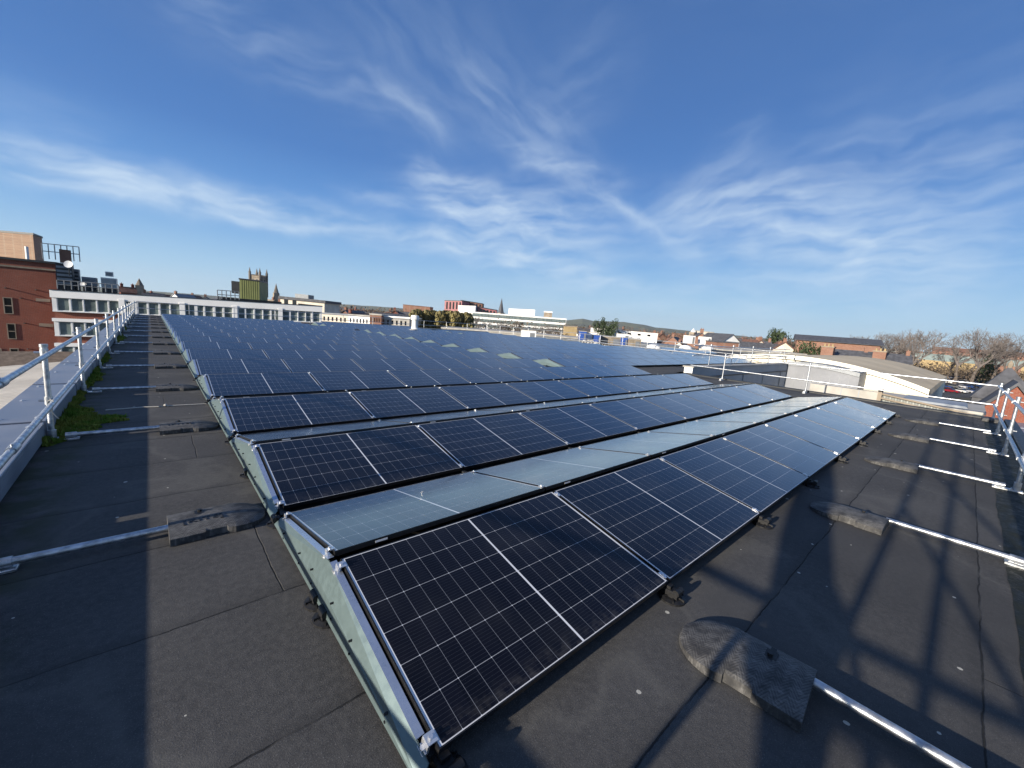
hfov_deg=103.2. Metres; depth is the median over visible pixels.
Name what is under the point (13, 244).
building
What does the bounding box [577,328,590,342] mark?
house
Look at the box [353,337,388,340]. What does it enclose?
solar panel
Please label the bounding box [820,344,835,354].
chimney stack
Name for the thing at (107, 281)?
air conditioner
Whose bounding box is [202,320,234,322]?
solar panel
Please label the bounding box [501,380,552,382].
solar panel
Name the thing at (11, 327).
window
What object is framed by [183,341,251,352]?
solar panel
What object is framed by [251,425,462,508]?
solar panel
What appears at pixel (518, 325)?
bare tree
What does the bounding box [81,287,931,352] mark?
hills
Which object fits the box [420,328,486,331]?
edge kerb
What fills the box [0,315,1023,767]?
flat roof
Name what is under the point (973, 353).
bare tree
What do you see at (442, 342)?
solar panel
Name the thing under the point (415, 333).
solar panel
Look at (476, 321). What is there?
bare tree
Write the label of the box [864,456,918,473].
counterweight block
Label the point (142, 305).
window
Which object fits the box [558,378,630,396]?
solar panel
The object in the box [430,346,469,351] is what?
solar panel
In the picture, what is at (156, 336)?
counterweight block
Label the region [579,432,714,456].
solar panel
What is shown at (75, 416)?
moss
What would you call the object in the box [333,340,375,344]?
solar panel
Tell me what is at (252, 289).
plant room
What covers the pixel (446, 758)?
mounting foot
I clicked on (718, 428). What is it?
solar panel
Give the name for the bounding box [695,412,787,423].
solar panel
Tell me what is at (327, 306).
flat roofed block
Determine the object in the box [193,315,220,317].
solar panel
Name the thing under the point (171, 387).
counterweight block
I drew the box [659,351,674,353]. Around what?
solar panel
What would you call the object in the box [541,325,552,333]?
bare tree
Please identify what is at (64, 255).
rusty screen
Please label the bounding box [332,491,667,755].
solar panel
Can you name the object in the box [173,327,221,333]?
solar panel
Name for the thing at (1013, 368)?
terraced house
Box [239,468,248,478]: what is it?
mounting foot
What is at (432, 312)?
conifer
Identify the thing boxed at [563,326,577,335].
tan block
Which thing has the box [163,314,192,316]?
solar panel
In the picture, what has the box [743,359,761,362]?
solar panel
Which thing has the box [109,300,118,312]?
window
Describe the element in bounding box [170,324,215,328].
solar panel
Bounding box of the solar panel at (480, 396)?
[439,383,537,409]
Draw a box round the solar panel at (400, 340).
[386,338,418,341]
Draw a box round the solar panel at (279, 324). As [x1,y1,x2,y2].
[265,323,293,325]
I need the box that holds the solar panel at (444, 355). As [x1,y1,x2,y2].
[421,351,470,358]
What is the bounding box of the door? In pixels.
[613,339,619,343]
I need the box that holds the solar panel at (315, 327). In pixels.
[302,326,328,328]
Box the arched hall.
[726,354,946,398]
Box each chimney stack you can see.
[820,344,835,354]
[872,348,887,359]
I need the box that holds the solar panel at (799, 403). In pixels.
[760,401,828,407]
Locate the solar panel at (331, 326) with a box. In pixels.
[319,326,342,327]
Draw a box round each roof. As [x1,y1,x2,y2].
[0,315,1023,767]
[0,351,72,408]
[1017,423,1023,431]
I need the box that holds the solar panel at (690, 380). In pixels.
[664,373,713,386]
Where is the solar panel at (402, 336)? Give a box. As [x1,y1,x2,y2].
[396,334,421,338]
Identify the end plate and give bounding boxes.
[174,336,179,346]
[178,341,183,352]
[182,349,189,363]
[187,359,198,377]
[196,375,211,399]
[208,399,233,436]
[229,437,278,517]
[274,518,428,767]
[442,343,458,346]
[467,348,486,351]
[497,353,519,358]
[533,359,562,366]
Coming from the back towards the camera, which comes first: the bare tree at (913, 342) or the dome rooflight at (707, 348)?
the bare tree at (913, 342)
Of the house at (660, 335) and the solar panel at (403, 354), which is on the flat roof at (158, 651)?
the solar panel at (403, 354)
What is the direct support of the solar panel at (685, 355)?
on the flat roof at (158, 651)
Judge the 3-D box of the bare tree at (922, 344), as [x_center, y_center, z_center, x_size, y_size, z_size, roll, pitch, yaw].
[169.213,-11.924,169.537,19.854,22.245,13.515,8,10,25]
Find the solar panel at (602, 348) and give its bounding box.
[594,347,611,349]
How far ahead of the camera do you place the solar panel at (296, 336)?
18.93 m
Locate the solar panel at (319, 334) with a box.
[303,332,339,336]
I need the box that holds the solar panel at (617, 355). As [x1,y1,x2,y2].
[603,353,629,357]
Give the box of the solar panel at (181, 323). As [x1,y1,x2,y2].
[169,322,209,325]
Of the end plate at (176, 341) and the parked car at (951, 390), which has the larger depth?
the parked car at (951, 390)
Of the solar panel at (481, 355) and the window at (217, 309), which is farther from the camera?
the window at (217, 309)
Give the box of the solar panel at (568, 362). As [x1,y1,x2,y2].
[548,358,591,365]
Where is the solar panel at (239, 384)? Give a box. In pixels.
[203,372,323,397]
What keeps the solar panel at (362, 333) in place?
on the flat roof at (158, 651)
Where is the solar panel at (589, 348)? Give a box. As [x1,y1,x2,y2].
[580,347,598,349]
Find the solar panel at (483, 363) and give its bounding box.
[456,359,511,367]
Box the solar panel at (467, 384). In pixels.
[436,382,502,386]
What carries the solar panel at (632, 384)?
on the support rail
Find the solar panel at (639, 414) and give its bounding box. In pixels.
[589,398,686,430]
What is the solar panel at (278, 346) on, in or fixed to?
on the flat roof at (158, 651)
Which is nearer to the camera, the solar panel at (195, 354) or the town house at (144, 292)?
the solar panel at (195, 354)
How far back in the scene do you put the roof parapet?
5.05 m
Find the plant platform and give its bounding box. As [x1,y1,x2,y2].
[219,297,281,302]
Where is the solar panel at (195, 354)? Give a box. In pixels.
[188,349,267,361]
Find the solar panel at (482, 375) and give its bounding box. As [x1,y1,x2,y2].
[449,368,521,383]
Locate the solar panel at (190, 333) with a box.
[175,331,229,337]
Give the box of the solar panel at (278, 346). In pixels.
[249,343,308,349]
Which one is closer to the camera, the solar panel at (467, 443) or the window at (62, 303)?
the solar panel at (467, 443)
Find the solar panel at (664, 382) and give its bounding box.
[634,375,690,389]
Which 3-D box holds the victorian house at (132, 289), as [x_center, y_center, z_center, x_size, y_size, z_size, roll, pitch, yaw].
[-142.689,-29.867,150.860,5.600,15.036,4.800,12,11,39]
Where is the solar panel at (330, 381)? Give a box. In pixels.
[308,370,406,391]
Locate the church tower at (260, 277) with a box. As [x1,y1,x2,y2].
[248,267,267,287]
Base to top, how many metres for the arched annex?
10.510 m
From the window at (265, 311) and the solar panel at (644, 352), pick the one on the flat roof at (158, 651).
the solar panel at (644, 352)
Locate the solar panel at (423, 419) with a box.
[379,410,513,424]
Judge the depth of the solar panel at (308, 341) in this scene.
17.16 m
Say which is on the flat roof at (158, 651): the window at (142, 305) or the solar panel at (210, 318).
the solar panel at (210, 318)
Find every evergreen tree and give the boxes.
[592,317,619,343]
[764,327,794,347]
[792,340,821,354]
[974,353,999,383]
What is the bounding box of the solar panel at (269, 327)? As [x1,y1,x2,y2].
[247,325,281,328]
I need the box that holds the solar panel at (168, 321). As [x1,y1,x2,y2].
[167,320,205,323]
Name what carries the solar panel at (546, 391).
on the support rail
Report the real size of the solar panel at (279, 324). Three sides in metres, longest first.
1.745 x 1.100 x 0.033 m
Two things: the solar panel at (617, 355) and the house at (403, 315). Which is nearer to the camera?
the solar panel at (617, 355)
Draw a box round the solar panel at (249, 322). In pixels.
[235,321,264,323]
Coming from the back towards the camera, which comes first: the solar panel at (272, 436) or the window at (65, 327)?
the window at (65, 327)
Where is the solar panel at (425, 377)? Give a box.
[387,369,470,387]
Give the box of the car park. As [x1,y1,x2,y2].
[942,378,977,397]
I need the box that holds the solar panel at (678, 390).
[637,389,706,392]
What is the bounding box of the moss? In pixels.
[41,326,129,446]
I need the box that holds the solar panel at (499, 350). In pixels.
[480,347,513,353]
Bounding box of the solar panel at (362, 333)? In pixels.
[353,332,381,334]
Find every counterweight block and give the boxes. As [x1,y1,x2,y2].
[151,330,168,332]
[152,335,171,337]
[152,341,174,344]
[153,350,179,354]
[154,363,186,368]
[156,383,198,391]
[159,420,218,434]
[167,503,264,546]
[679,620,816,732]
[810,502,888,534]
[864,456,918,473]
[888,432,929,442]
[905,418,938,425]
[981,416,998,422]
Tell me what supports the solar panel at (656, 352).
on the flat roof at (158, 651)
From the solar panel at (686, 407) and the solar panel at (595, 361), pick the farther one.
the solar panel at (595, 361)
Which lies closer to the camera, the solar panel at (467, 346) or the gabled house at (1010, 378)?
the solar panel at (467, 346)
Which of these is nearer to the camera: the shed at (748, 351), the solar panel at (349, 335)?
the solar panel at (349, 335)
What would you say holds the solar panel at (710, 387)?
on the support rail
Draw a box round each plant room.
[231,278,267,300]
[508,309,534,315]
[544,311,551,317]
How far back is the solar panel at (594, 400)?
8.47 m
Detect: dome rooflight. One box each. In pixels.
[646,344,660,348]
[679,345,694,349]
[699,346,715,350]
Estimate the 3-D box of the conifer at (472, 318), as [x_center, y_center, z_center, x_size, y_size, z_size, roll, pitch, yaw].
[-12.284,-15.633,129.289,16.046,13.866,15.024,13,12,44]
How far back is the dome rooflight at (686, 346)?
45.97 m
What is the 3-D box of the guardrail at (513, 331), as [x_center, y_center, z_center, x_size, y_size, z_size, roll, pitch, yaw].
[8.250,-4.765,43.170,0.200,1.100,35.560,-3,12,-41]
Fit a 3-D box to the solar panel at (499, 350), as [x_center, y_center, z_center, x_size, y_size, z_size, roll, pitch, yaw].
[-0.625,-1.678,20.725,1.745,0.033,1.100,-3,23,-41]
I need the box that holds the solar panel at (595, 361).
[575,358,613,365]
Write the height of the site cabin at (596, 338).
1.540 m
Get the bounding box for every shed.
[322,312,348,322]
[348,314,369,323]
[369,313,396,324]
[383,316,421,327]
[441,327,520,335]
[536,333,581,342]
[589,328,657,345]
[640,342,694,348]
[701,347,806,354]
[705,340,739,348]
[882,392,985,415]
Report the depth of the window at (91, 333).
49.92 m
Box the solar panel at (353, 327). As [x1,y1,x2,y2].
[333,325,357,329]
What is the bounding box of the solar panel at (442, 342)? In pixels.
[432,340,459,345]
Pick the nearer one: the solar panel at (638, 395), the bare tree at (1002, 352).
the solar panel at (638, 395)
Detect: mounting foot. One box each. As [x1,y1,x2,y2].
[224,435,237,444]
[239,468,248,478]
[266,511,286,528]
[304,588,318,611]
[312,604,330,628]
[428,748,468,767]
[658,583,685,606]
[753,515,773,529]
[803,478,819,488]
[835,456,848,463]
[856,440,867,446]
[872,429,881,433]
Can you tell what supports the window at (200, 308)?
in the office building at (72, 310)
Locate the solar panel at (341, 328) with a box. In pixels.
[328,327,353,329]
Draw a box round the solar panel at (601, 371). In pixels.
[575,366,627,376]
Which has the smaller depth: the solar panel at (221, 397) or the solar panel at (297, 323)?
the solar panel at (221, 397)
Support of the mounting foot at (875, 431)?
on the flat roof at (158, 651)
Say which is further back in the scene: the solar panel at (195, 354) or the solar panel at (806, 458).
the solar panel at (195, 354)
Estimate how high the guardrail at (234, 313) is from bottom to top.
1.100 m
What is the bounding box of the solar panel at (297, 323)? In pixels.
[285,323,309,324]
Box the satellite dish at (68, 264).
[63,261,72,275]
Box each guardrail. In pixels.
[0,301,167,574]
[136,301,486,329]
[487,325,780,361]
[568,339,1003,418]
[692,344,789,365]
[813,385,1023,767]
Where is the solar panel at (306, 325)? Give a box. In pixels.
[293,324,318,326]
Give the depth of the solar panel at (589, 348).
29.59 m
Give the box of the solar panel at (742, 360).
[732,358,752,362]
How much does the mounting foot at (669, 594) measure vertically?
0.082 m
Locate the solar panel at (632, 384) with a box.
[600,376,663,392]
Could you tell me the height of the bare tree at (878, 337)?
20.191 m
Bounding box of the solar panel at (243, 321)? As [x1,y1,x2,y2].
[230,320,258,322]
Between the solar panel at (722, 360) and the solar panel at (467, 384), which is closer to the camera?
the solar panel at (467, 384)
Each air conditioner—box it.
[55,262,74,290]
[74,269,80,290]
[81,277,97,291]
[101,277,117,292]
[105,271,113,276]
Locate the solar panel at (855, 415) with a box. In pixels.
[817,402,886,428]
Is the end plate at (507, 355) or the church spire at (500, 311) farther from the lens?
the church spire at (500, 311)
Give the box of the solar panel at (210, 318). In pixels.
[196,317,224,318]
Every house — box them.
[119,283,137,294]
[142,289,164,295]
[170,291,195,297]
[340,306,365,313]
[347,309,366,314]
[374,312,408,316]
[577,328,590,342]
[652,330,666,341]
[662,333,681,344]
[676,339,687,345]
[688,328,703,348]
[698,333,740,348]
[739,341,781,349]
[740,338,771,343]
[742,336,763,342]
[771,338,793,351]
[826,345,912,364]
[903,352,980,375]
[921,351,1022,374]
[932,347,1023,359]
[968,360,1023,422]
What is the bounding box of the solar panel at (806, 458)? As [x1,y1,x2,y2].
[722,424,839,477]
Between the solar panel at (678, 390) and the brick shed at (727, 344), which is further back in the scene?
the brick shed at (727, 344)
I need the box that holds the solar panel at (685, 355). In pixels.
[676,354,695,357]
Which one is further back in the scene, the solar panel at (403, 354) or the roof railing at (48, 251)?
the roof railing at (48, 251)
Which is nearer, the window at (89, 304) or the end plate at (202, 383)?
the end plate at (202, 383)
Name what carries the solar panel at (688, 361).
on the flat roof at (158, 651)
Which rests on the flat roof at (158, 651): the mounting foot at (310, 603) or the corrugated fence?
the mounting foot at (310, 603)
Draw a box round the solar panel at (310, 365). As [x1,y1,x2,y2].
[282,359,363,371]
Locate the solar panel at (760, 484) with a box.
[659,437,808,514]
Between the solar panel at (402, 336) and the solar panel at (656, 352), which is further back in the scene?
the solar panel at (656, 352)
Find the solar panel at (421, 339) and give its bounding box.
[413,337,439,341]
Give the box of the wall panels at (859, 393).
[809,383,883,400]
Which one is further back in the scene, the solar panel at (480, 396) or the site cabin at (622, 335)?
the site cabin at (622, 335)
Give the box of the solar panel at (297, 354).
[263,350,332,358]
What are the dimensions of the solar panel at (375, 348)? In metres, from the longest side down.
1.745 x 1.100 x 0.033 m
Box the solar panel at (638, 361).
[621,358,656,365]
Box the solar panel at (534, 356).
[511,352,547,359]
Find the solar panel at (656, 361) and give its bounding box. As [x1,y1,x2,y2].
[640,358,672,365]
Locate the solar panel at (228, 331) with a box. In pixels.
[221,329,265,335]
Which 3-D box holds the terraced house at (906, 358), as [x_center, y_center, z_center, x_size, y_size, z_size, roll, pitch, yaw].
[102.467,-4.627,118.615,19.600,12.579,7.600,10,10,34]
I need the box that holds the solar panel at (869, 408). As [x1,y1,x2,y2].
[834,397,895,419]
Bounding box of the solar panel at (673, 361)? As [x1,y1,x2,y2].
[657,358,687,364]
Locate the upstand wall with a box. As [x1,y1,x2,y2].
[683,363,787,386]
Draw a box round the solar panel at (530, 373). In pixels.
[500,367,563,380]
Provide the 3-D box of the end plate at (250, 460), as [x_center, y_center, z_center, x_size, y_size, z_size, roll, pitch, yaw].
[-2.618,0.746,4.054,0.084,0.286,2.298,-3,12,-41]
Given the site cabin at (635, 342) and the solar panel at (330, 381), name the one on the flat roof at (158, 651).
the solar panel at (330, 381)
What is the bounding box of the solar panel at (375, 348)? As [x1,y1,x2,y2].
[353,345,400,350]
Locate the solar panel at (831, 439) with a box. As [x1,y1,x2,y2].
[765,414,859,455]
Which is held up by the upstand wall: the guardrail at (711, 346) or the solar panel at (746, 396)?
the guardrail at (711, 346)
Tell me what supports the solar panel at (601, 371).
on the flat roof at (158, 651)
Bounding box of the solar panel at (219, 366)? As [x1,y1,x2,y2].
[196,359,290,376]
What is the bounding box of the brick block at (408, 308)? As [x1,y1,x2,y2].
[403,304,432,311]
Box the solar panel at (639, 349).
[632,348,648,350]
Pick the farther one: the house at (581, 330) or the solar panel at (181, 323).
the house at (581, 330)
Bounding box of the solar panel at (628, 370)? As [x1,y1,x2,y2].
[606,365,651,375]
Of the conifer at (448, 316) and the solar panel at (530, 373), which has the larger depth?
the conifer at (448, 316)
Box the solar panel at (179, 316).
[164,315,194,317]
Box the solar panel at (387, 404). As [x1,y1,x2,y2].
[349,387,468,419]
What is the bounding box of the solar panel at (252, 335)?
[229,333,276,337]
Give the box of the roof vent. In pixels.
[411,315,418,328]
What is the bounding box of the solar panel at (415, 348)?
[395,346,437,351]
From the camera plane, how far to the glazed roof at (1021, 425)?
23.52 m
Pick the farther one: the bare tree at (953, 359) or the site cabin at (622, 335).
the bare tree at (953, 359)
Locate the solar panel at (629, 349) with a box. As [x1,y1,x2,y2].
[621,348,637,350]
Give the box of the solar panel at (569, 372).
[541,366,597,378]
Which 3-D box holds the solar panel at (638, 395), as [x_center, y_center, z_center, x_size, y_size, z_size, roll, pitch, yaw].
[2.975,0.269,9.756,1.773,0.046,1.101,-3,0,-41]
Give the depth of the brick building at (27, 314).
49.16 m
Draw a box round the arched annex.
[784,361,866,389]
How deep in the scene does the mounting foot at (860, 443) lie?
7.32 m
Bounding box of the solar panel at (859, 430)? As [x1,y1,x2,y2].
[794,407,874,439]
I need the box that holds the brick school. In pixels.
[793,334,884,352]
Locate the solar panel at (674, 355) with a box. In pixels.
[665,354,684,357]
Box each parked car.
[943,388,960,392]
[949,384,960,387]
[955,388,968,392]
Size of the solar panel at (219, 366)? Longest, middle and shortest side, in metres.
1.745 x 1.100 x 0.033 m
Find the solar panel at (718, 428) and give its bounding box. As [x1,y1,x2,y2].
[646,421,757,437]
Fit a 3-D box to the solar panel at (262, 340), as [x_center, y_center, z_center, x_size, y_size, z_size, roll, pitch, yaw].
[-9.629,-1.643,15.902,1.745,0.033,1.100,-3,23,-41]
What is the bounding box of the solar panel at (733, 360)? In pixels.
[721,358,743,363]
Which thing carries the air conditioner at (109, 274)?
on the air conditioner at (107, 281)
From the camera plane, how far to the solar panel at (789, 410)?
9.12 m
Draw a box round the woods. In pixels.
[340,304,1023,390]
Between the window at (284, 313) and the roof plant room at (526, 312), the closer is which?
the window at (284, 313)
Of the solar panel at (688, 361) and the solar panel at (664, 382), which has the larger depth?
the solar panel at (688, 361)
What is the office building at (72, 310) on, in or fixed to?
on the ground
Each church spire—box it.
[135,279,143,294]
[273,285,279,300]
[497,299,504,313]
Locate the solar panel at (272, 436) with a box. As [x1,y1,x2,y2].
[234,420,412,445]
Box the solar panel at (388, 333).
[381,331,404,335]
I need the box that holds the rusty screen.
[59,249,71,262]
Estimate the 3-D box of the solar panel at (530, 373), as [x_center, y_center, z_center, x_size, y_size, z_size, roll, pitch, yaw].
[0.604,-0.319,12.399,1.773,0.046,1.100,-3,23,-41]
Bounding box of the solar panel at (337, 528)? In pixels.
[282,471,544,559]
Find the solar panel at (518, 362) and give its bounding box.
[497,358,545,367]
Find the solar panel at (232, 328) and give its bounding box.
[215,326,256,332]
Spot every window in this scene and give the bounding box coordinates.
[2,297,13,313]
[6,323,16,338]
[57,298,69,310]
[59,321,71,334]
[61,347,72,351]
[71,298,82,311]
[73,322,84,335]
[84,299,96,311]
[86,322,95,335]
[97,300,107,312]
[99,323,108,330]
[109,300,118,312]
[137,302,146,313]
[149,303,158,314]
[160,303,169,314]
[170,304,179,314]
[185,305,194,315]
[197,306,203,315]
[205,306,212,315]
[215,306,222,316]
[224,307,232,317]
[238,308,244,317]
[246,308,253,318]
[255,308,262,318]
[263,309,269,319]
[283,310,288,320]
[291,310,297,320]
[298,311,304,320]
[306,311,311,321]
[313,312,319,321]
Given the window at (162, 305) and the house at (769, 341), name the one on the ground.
the house at (769, 341)
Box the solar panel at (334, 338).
[317,336,355,339]
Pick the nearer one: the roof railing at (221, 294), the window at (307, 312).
the roof railing at (221, 294)
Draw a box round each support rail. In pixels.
[231,431,434,763]
[370,420,519,503]
[466,410,626,468]
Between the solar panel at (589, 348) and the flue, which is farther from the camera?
the flue
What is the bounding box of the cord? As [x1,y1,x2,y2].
[105,403,205,409]
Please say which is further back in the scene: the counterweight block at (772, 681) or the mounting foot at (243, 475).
the mounting foot at (243, 475)
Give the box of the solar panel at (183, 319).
[166,318,201,320]
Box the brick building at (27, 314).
[0,256,57,350]
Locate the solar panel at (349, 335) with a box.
[338,334,371,337]
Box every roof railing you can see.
[41,243,80,261]
[56,280,119,292]
[217,290,239,299]
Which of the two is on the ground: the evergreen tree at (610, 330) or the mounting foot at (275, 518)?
the evergreen tree at (610, 330)
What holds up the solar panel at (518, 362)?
on the flat roof at (158, 651)
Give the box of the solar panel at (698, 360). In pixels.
[686,358,713,363]
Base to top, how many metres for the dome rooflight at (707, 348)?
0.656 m
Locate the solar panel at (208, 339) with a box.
[178,335,238,342]
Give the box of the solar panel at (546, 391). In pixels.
[506,380,589,402]
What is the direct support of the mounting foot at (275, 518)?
on the flat roof at (158, 651)
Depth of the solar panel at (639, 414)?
7.65 m
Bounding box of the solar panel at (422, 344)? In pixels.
[406,342,442,346]
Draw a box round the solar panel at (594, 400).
[544,397,635,403]
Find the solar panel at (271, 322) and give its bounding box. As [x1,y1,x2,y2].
[258,321,284,323]
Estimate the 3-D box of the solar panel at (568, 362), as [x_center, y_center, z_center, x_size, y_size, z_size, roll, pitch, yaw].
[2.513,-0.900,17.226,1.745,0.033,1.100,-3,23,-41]
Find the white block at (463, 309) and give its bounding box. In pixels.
[458,305,476,313]
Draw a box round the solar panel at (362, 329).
[356,327,378,330]
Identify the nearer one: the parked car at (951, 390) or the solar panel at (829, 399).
the solar panel at (829, 399)
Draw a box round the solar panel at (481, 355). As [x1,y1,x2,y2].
[460,352,503,358]
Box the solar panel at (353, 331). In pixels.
[341,330,367,332]
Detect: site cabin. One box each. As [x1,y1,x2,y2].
[521,329,535,336]
[578,331,586,339]
[586,332,595,339]
[593,334,600,341]
[598,336,620,345]
[616,333,629,337]
[620,337,627,344]
[627,338,640,346]
[683,335,695,343]
[698,336,710,343]
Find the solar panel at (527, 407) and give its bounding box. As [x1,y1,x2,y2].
[475,403,583,412]
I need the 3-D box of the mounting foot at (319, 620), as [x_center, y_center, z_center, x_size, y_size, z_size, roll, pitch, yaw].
[-1.025,1.272,2.270,0.167,0.082,0.170,-3,12,-41]
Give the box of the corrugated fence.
[881,393,974,414]
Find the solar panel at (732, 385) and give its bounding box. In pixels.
[698,383,752,386]
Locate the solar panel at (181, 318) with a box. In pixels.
[165,316,198,319]
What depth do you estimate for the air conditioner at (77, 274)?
50.98 m
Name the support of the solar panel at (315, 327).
on the flat roof at (158, 651)
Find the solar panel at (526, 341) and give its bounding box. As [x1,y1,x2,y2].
[516,340,534,342]
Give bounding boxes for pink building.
[444,300,469,310]
[462,300,483,306]
[476,306,497,312]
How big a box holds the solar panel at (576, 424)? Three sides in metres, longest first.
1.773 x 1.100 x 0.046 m
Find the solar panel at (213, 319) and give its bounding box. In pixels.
[198,318,229,320]
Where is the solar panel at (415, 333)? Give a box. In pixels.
[403,332,425,334]
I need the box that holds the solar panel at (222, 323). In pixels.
[206,322,240,325]
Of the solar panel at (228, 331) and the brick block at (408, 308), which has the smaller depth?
the solar panel at (228, 331)
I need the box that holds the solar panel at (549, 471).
[471,447,650,490]
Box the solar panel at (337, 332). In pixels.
[324,331,354,333]
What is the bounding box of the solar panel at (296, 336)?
[275,334,318,338]
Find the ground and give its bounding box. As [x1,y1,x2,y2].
[87,291,970,402]
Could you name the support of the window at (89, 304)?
in the office building at (72, 310)
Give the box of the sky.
[0,0,1023,352]
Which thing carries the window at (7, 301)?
in the brick building at (27, 314)
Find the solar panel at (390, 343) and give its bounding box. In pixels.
[372,341,410,345]
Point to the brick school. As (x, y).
(855, 344)
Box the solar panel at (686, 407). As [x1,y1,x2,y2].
[641,393,723,419]
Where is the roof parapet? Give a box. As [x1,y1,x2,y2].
[0,312,132,501]
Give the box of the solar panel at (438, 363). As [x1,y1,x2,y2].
[409,359,469,368]
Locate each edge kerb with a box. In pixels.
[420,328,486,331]
[684,372,1003,420]
[1004,419,1023,454]
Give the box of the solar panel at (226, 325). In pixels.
[210,324,247,327]
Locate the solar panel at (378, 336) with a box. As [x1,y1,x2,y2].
[369,335,399,338]
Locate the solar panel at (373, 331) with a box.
[368,329,390,332]
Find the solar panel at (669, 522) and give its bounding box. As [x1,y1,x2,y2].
[554,457,759,582]
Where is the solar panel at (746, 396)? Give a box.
[711,386,773,405]
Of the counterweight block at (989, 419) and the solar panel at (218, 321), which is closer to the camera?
the counterweight block at (989, 419)
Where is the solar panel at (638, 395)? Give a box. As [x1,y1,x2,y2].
[603,392,674,397]
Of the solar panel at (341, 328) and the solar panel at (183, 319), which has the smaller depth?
the solar panel at (183, 319)
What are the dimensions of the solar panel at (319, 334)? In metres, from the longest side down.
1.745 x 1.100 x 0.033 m
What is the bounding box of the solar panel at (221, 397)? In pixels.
[211,391,346,399]
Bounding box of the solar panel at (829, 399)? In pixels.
[783,397,842,401]
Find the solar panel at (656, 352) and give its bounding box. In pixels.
[648,351,664,353]
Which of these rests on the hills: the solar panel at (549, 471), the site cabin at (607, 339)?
the site cabin at (607, 339)
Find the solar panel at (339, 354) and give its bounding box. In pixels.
[325,350,386,358]
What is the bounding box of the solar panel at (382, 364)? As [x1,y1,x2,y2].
[352,359,422,370]
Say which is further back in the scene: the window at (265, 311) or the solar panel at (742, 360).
the window at (265, 311)
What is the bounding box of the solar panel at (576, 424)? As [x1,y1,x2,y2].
[519,404,637,445]
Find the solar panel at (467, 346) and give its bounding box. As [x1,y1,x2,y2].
[454,343,486,349]
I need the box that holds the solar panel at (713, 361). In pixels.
[699,358,725,363]
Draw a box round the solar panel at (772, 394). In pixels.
[736,384,791,400]
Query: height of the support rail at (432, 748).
0.035 m
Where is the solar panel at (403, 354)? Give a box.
[377,351,431,358]
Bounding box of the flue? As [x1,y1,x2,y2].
[24,246,29,258]
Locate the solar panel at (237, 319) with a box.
[225,318,251,320]
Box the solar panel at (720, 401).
[680,389,751,411]
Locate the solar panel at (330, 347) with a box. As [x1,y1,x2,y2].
[305,344,358,350]
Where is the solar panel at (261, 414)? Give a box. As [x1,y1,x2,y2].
[220,392,373,433]
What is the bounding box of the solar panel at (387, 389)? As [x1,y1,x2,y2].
[327,386,435,391]
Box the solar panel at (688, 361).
[672,358,700,364]
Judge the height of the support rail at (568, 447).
0.035 m
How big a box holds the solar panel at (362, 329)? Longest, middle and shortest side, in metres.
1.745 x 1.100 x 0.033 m
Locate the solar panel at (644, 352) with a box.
[636,351,653,353]
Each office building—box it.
[48,289,321,351]
[472,312,565,333]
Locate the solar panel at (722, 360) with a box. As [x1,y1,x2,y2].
[710,358,735,363]
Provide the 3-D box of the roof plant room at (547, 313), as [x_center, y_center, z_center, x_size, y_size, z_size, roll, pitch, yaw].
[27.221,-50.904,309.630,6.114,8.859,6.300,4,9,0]
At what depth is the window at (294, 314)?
60.02 m
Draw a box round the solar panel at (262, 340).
[237,337,290,342]
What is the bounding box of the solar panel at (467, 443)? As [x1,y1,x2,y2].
[417,412,568,468]
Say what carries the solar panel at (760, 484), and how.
on the mounting foot at (760, 521)
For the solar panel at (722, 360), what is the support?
on the flat roof at (158, 651)
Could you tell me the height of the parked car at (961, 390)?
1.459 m
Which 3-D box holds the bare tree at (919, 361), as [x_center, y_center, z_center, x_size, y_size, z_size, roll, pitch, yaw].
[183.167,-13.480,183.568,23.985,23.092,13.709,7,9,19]
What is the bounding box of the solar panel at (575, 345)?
[569,344,586,346]
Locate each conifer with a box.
[409,310,421,327]
[416,309,422,327]
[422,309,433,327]
[429,310,436,324]
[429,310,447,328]
[436,310,463,328]
[447,310,461,326]
[461,312,476,327]
[468,312,475,327]
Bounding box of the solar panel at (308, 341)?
[289,339,335,343]
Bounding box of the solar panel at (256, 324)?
[240,323,273,326]
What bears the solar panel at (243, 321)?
on the flat roof at (158, 651)
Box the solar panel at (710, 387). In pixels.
[669,386,731,389]
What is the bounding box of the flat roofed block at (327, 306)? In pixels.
[278,294,341,312]
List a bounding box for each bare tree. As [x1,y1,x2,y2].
[473,317,486,328]
[484,322,503,329]
[495,320,509,330]
[512,322,528,331]
[530,323,546,333]
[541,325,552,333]
[549,324,567,334]
[854,331,893,346]
[874,330,924,354]
[881,334,904,353]
[889,329,955,367]
[890,328,949,365]
[891,334,920,356]
[931,346,972,376]
[943,330,1016,383]
[951,335,1010,379]
[962,328,1022,382]
[979,336,1015,368]
[983,332,1023,378]
[1007,337,1023,371]
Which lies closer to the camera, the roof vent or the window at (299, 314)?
the roof vent
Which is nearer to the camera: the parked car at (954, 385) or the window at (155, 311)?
the window at (155, 311)
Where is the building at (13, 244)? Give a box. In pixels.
[0,230,43,260]
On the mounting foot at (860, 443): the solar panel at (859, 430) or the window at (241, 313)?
the solar panel at (859, 430)
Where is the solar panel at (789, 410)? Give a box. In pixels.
[734,406,810,414]

